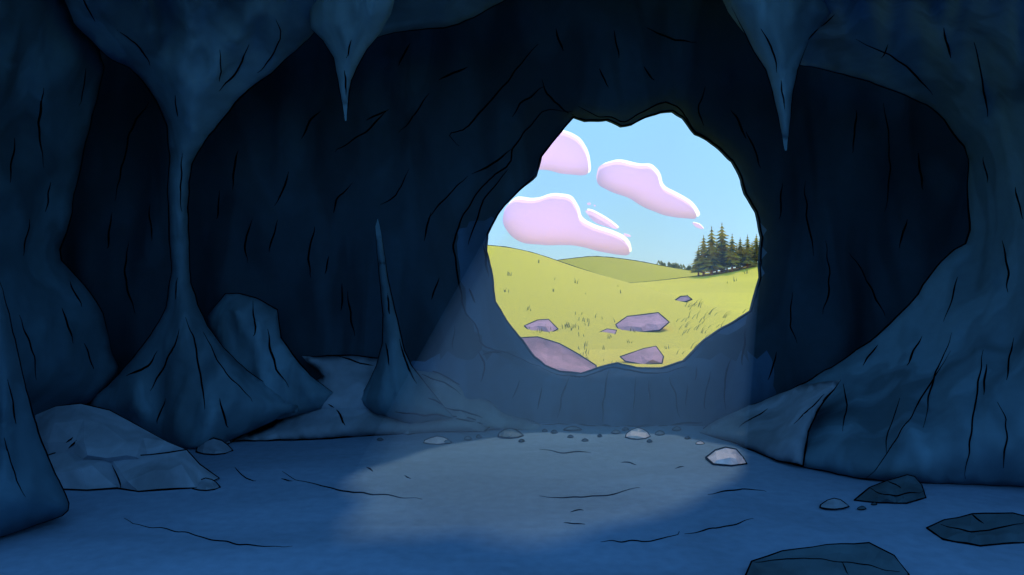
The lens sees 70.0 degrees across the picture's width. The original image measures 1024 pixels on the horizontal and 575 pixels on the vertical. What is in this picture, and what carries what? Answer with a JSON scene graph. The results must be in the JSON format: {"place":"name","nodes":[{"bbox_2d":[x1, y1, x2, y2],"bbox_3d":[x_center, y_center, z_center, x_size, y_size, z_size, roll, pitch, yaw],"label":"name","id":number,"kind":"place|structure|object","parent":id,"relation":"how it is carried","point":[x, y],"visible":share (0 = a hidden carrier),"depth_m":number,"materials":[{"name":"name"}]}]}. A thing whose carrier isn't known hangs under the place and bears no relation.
{"place":"outdoors","nodes":[
{"label":"outdoors","id":0,"kind":"place"},
{"bbox_2d":[0,0,118,415],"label":"rock wall","id":1,"kind":"structure","parent":0,"point":[50,48],"depth_m":8.44,"materials":[{"name":"blue stone"}]},
{"bbox_2d":[10,70,93,379],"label":"cracks","id":2,"kind":"object","parent":1,"relation":"attached to","point":[39,130],"visible":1,"depth_m":8.37,"materials":[{"name":"black stone"}]},
{"bbox_2d":[59,50,118,366],"bbox_3d":[-5.083,-1.048,8.887,0.629,4.114,1.226,0,0,-37],"label":"edge seam","id":3,"kind":"object","parent":1,"relation":"attached to","point":[73,200],"visible":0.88,"depth_m":9.09,"materials":[{"name":"black"}]},
{"bbox_2d":[0,423,1023,574],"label":"cave floor","id":4,"kind":"structure","parent":0,"point":[482,505],"depth_m":6.04,"materials":[{"name":"stone"}]},
{"bbox_2d":[0,283,69,536],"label":"foreground rock","id":5,"kind":"object","parent":4,"relation":"on","point":[32,492],"visible":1,"depth_m":5.50,"materials":[{"name":"blue stone"}]},
{"bbox_2d":[48,449,219,491],"bbox_3d":[-3.692,1.726,7.029,1.700,0.317,0.646,0,0,0],"label":"boulder","id":6,"kind":"object","parent":4,"relation":"on","point":[177,469],"visible":0.83,"depth_m":6.86,"materials":[{"name":"blue stone"}]},
{"bbox_2d":[35,403,188,462],"bbox_3d":[-4.096,1.476,7.378,1.888,0.557,0.784,0,0,21],"label":"boulder","id":7,"kind":"object","parent":6,"relation":"on","point":[84,431],"visible":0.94,"depth_m":7.24,"materials":[{"name":"blue stone"}]},
{"bbox_2d":[65,0,315,448],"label":"rock column","id":8,"kind":"object","parent":4,"relation":"on","point":[183,44],"visible":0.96,"depth_m":8.43,"materials":[{"name":"blue stone"}]},
{"bbox_2d":[83,0,280,426],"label":"cracks","id":9,"kind":"object","parent":8,"relation":"attached to","point":[150,363],"visible":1,"depth_m":8.55,"materials":[{"name":"black"}]},
{"bbox_2d":[69,11,313,405],"bbox_3d":[-3.565,-0.730,8.493,3.512,4.596,1.578,0,0,0],"label":"edge seam","id":10,"kind":"object","parent":8,"relation":"attached to","point":[236,101],"visible":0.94,"depth_m":8.79,"materials":[{"name":"black"}]},
{"bbox_2d":[377,0,504,37],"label":"ceiling rock","id":11,"kind":"object","parent":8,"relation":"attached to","point":[410,15],"visible":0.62,"depth_m":8.24,"materials":[{"name":"blue stone"}]},
{"bbox_2d":[309,0,393,120],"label":"stalactite","id":12,"kind":"object","parent":11,"relation":"hanging from","point":[347,32],"visible":1,"depth_m":7.50,"materials":[{"name":"blue stone"}]},
{"bbox_2d":[192,477,220,490],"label":"stone","id":13,"kind":"object","parent":4,"relation":"on","point":[206,484],"visible":0.95,"depth_m":6.84,"materials":[{"name":"blue stone"}]},
{"bbox_2d":[195,437,232,454],"bbox_3d":[-3.428,1.810,8.336,0.460,0.141,0.318,0,0,0],"label":"stone","id":14,"kind":"object","parent":4,"relation":"on","point":[213,446],"visible":1,"depth_m":8.35,"materials":[{"name":"blue stone"}]},
{"bbox_2d":[232,408,489,441],"bbox_3d":[-1.855,1.643,9.402,3.196,0.495,0.707,0,0,-6],"label":"rock mound","id":15,"kind":"object","parent":4,"relation":"on","point":[330,423],"visible":0.7,"depth_m":9.23,"materials":[{"name":"blue stone"}]},
{"bbox_2d":[207,293,332,419],"bbox_3d":[-3.132,0.876,9.456,1.660,1.615,0.597,0,0,10],"label":"rock stump","id":16,"kind":"object","parent":15,"relation":"on","point":[245,329],"visible":0.86,"depth_m":9.33,"materials":[{"name":"blue stone"}]},
{"bbox_2d":[302,354,377,408],"bbox_3d":[-2.091,1.278,9.592,1.499,0.762,0.510,0,0,0],"label":"rock ledge","id":17,"kind":"object","parent":15,"relation":"on","point":[344,379],"visible":0.46,"depth_m":9.57,"materials":[{"name":"blue stone"}]},
{"bbox_2d":[361,219,453,423],"bbox_3d":[-1.356,0.422,9.359,1.243,2.620,0.615,0,0,0],"label":"stalagmite","id":18,"kind":"object","parent":15,"relation":"on","point":[397,388],"visible":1,"depth_m":9.25,"materials":[{"name":"blue stone"}]},
{"bbox_2d":[423,436,451,444],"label":"stone","id":19,"kind":"object","parent":4,"relation":"on","point":[436,440],"visible":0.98,"depth_m":8.86,"materials":[{"name":"blue stone"}]},
{"bbox_2d":[124,423,765,546],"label":"cracks","id":20,"kind":"object","parent":4,"relation":"on","point":[543,496],"visible":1,"depth_m":6.56,"materials":[{"name":"black stone"}]},
{"bbox_2d":[417,371,541,429],"bbox_3d":[-0.494,1.462,9.746,1.812,0.824,0.430,0,0,0],"label":"rock mound","id":21,"kind":"object","parent":4,"relation":"on","point":[449,394],"visible":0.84,"depth_m":9.73,"materials":[{"name":"blue stone"}]},
{"bbox_2d":[498,428,523,438],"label":"stone","id":22,"kind":"object","parent":4,"relation":"on","point":[509,433],"visible":1,"depth_m":9.21,"materials":[{"name":"blue stone"}]},
{"bbox_2d":[563,426,581,430],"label":"stone","id":23,"kind":"object","parent":4,"relation":"on","point":[572,428],"visible":1,"depth_m":9.65,"materials":[{"name":"blue stone"}]},
{"bbox_2d":[611,430,620,433],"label":"stone","id":24,"kind":"object","parent":4,"relation":"on","point":[615,431],"visible":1,"depth_m":9.42,"materials":[{"name":"blue stone"}]},
{"bbox_2d":[625,427,650,439],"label":"stone","id":25,"kind":"object","parent":4,"relation":"on","point":[637,433],"visible":1,"depth_m":9.14,"materials":[{"name":"grey stone"}]},
{"bbox_2d":[655,430,664,434],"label":"stone","id":26,"kind":"object","parent":4,"relation":"on","point":[659,432],"visible":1,"depth_m":9.33,"materials":[{"name":"blue stone"}]},
{"bbox_2d":[672,426,680,430],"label":"stone","id":27,"kind":"object","parent":4,"relation":"on","point":[676,428],"visible":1,"depth_m":9.61,"materials":[{"name":"blue stone"}]},
{"bbox_2d":[705,446,746,465],"bbox_3d":[2.331,1.813,7.856,0.431,0.139,0.372,0,0,0],"label":"stone","id":28,"kind":"object","parent":4,"relation":"on","point":[725,456],"visible":1,"depth_m":7.86,"materials":[{"name":"grey stone"}]},
{"bbox_2d":[700,380,840,465],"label":"rock spur","id":29,"kind":"structure","parent":4,"relation":"on","point":[777,427],"depth_m":8.44,"materials":[{"name":"blue stone"}]},
{"bbox_2d":[745,542,909,574],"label":"boulder","id":30,"kind":"object","parent":4,"relation":"on","point":[865,558],"visible":1,"depth_m":4.74,"materials":[{"name":"blue stone"}]},
{"bbox_2d":[819,498,849,509],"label":"stone","id":31,"kind":"object","parent":4,"relation":"on","point":[833,504],"visible":1,"depth_m":6.28,"materials":[{"name":"blue stone"}]},
{"bbox_2d":[857,506,865,509],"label":"stone","id":32,"kind":"object","parent":4,"relation":"on","point":[861,508],"visible":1,"depth_m":6.19,"materials":[{"name":"black"}]},
{"bbox_2d":[723,0,1023,486],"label":"rock wall","id":33,"kind":"structure","parent":4,"relation":"on","point":[985,313],"depth_m":7.71,"materials":[{"name":"blue stone"}]},
{"bbox_2d":[731,0,830,150],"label":"stalactite","id":34,"kind":"object","parent":33,"relation":"attached to","point":[779,34],"visible":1,"depth_m":7.18,"materials":[{"name":"blue stone"}]},
{"bbox_2d":[703,4,1020,486],"bbox_3d":[3.674,-0.578,8.276,3.107,4.943,2.333,0,0,20],"label":"edge seam","id":35,"kind":"object","parent":33,"relation":"attached to","point":[969,220],"visible":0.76,"depth_m":8.79,"materials":[{"name":"black stone"}]},
{"bbox_2d":[821,14,1022,478],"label":"cracks","id":36,"kind":"object","parent":33,"relation":"attached to","point":[984,95],"visible":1,"depth_m":7.65,"materials":[{"name":"black"}]},
{"bbox_2d":[854,474,925,503],"bbox_3d":[3.453,1.812,6.602,0.476,0.139,0.833,0,0,40],"label":"boulder","id":37,"kind":"object","parent":4,"relation":"on","point":[906,489],"visible":1,"depth_m":6.53,"materials":[{"name":"blue stone"}]},
{"bbox_2d":[926,512,1023,546],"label":"boulder","id":38,"kind":"object","parent":4,"relation":"on","point":[986,529],"visible":1,"depth_m":5.52,"materials":[{"name":"blue stone"}]},
{"bbox_2d":[61,0,968,426],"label":"cave wall","id":39,"kind":"structure","parent":0,"point":[831,174],"depth_m":9.95,"materials":[{"name":"blue stone"}]},
{"bbox_2d":[539,130,590,174],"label":"cloud","id":40,"kind":"structure","parent":0,"point":[567,152],"depth_m":299.70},
{"bbox_2d":[503,193,631,254],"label":"cloud","id":41,"kind":"structure","parent":0,"point":[554,219],"depth_m":299.71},
{"bbox_2d":[586,209,618,228],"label":"cloud","id":42,"kind":"structure","parent":0,"point":[597,217],"depth_m":300.00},
{"bbox_2d":[487,245,749,360],"bbox_3d":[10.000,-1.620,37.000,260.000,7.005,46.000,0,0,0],"label":"hill","id":43,"kind":"structure","parent":0,"point":[531,283],"depth_m":22.02,"materials":[{"name":"green plant"}]},
{"bbox_2d":[524,319,557,331],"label":"field rock","id":44,"kind":"object","parent":43,"relation":"on","point":[538,324],"visible":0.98,"depth_m":17.71,"materials":[{"name":"purple stone"}]},
{"bbox_2d":[600,328,616,333],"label":"field rock","id":45,"kind":"object","parent":43,"relation":"on","point":[607,330],"visible":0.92,"depth_m":17.70,"materials":[{"name":"purple stone"}]},
{"bbox_2d":[615,312,669,331],"bbox_3d":[3.286,0.883,18.670,1.557,0.462,1.235,0,0,-14],"label":"field rock","id":46,"kind":"object","parent":43,"relation":"on","point":[652,322],"visible":0.94,"depth_m":18.59,"materials":[{"name":"purple stone"}]},
{"bbox_2d":[675,295,691,301],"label":"field rock","id":47,"kind":"object","parent":43,"relation":"on","point":[685,298],"visible":0.82,"depth_m":27.41,"materials":[{"name":"purple stone"}]},
{"bbox_2d":[488,113,759,272],"label":"sky","id":48,"kind":"structure","parent":0,"point":[687,164],"materials":[{"name":"blue"}]},
{"bbox_2d":[558,256,707,282],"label":"hill","id":49,"kind":"structure","parent":0,"point":[626,270],"depth_m":139.71,"materials":[{"name":"green plant"}]},
{"bbox_2d":[657,260,693,270],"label":"distant bushes","id":50,"kind":"object","parent":49,"relation":"on","point":[677,266],"visible":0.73,"depth_m":157.89,"materials":[{"name":"green plant"}]},
{"bbox_2d":[573,348,693,366],"bbox_3d":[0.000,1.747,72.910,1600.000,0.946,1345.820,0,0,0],"label":"meadow ground","id":51,"kind":"structure","parent":0,"point":[609,356],"depth_m":14.30,"materials":[{"name":"green plant"}]},
{"bbox_2d":[521,336,596,372],"bbox_3d":[0.675,1.103,11.448,1.257,0.591,1.359,0,0,0],"label":"field rock","id":52,"kind":"object","parent":51,"relation":"on","point":[555,355],"visible":0.53,"depth_m":11.50,"materials":[{"name":"purple stone"}]},
{"bbox_2d":[620,346,663,363],"bbox_3d":[2.342,1.224,13.245,0.802,0.264,0.972,0,0,0],"label":"field rock","id":53,"kind":"object","parent":51,"relation":"on","point":[651,355],"visible":0.99,"depth_m":13.12,"materials":[{"name":"purple stone"}]},
{"bbox_2d":[596,159,699,218],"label":"cloud","id":54,"kind":"structure","parent":0,"point":[641,184],"depth_m":299.77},
{"bbox_2d":[631,264,757,313],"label":"hill","id":55,"kind":"structure","parent":0,"point":[716,289],"depth_m":69.68,"materials":[{"name":"green plant"}]},
{"bbox_2d":[689,246,701,274],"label":"pine tree","id":56,"kind":"object","parent":55,"relation":"on","point":[697,255],"visible":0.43,"depth_m":101.77,"materials":[{"name":"green plant"}]},
{"bbox_2d":[690,235,707,275],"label":"pine tree","id":57,"kind":"object","parent":55,"relation":"on","point":[700,259],"visible":0.53,"depth_m":98.75,"materials":[{"name":"green plant"}]},
{"bbox_2d":[695,226,728,274],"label":"pine tree","id":58,"kind":"object","parent":55,"relation":"on","point":[712,265],"visible":1,"depth_m":96.46,"materials":[{"name":"green plant"}]},
{"bbox_2d":[714,224,729,271],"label":"pine tree","id":59,"kind":"object","parent":55,"relation":"on","point":[722,245],"visible":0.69,"depth_m":98.48,"materials":[{"name":"green plant"}]},
{"bbox_2d":[721,234,742,271],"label":"pine tree","id":60,"kind":"object","parent":55,"relation":"on","point":[732,259],"visible":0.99,"depth_m":95.54,"materials":[{"name":"green plant"}]},
{"bbox_2d":[736,239,743,266],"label":"pine tree","id":61,"kind":"object","parent":55,"relation":"on","point":[740,248],"visible":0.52,"depth_m":98.72,"materials":[{"name":"green plant"}]},
{"bbox_2d":[739,234,757,267],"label":"pine tree","id":62,"kind":"object","parent":55,"relation":"on","point":[746,260],"visible":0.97,"depth_m":96.67,"materials":[{"name":"green plant"}]},
{"bbox_2d":[751,234,758,261],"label":"pine tree","id":63,"kind":"object","parent":55,"relation":"on","point":[755,248],"visible":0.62,"depth_m":98.67,"materials":[{"name":"green plant"}]},
{"bbox_2d":[693,222,703,228],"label":"cloud","id":64,"kind":"structure","parent":0,"point":[697,225],"depth_m":300.00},
{"bbox_3d":[0.000,-3.835,8.100,16.000,1.578,5.000,0,0,0],"label":"cave","id":65,"kind":"object","parent":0,"visible":0},
{"bbox_2d":[107,28,922,426],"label":"cracks","id":66,"kind":"object","parent":65,"relation":"attached to","point":[479,212],"visible":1,"depth_m":10.00,"materials":[{"name":"black"}]},
{"bbox_2d":[485,110,762,373],"bbox_3d":[1.601,-0.643,10.410,3.969,3.778,0.039,0,0,0],"label":"mouth edge seam","id":67,"kind":"object","parent":65,"relation":"attached to","point":[534,177],"visible":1,"depth_m":10.40,"materials":[{"name":"black"}]},
{"bbox_2d":[507,112,760,372],"bbox_3d":[1.602,-0.645,10.480,3.934,3.746,0.120,0,0,0],"label":"mouth lip","id":68,"kind":"object","parent":65,"relation":"attached to","point":[736,170],"visible":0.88,"depth_m":10.50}
]}

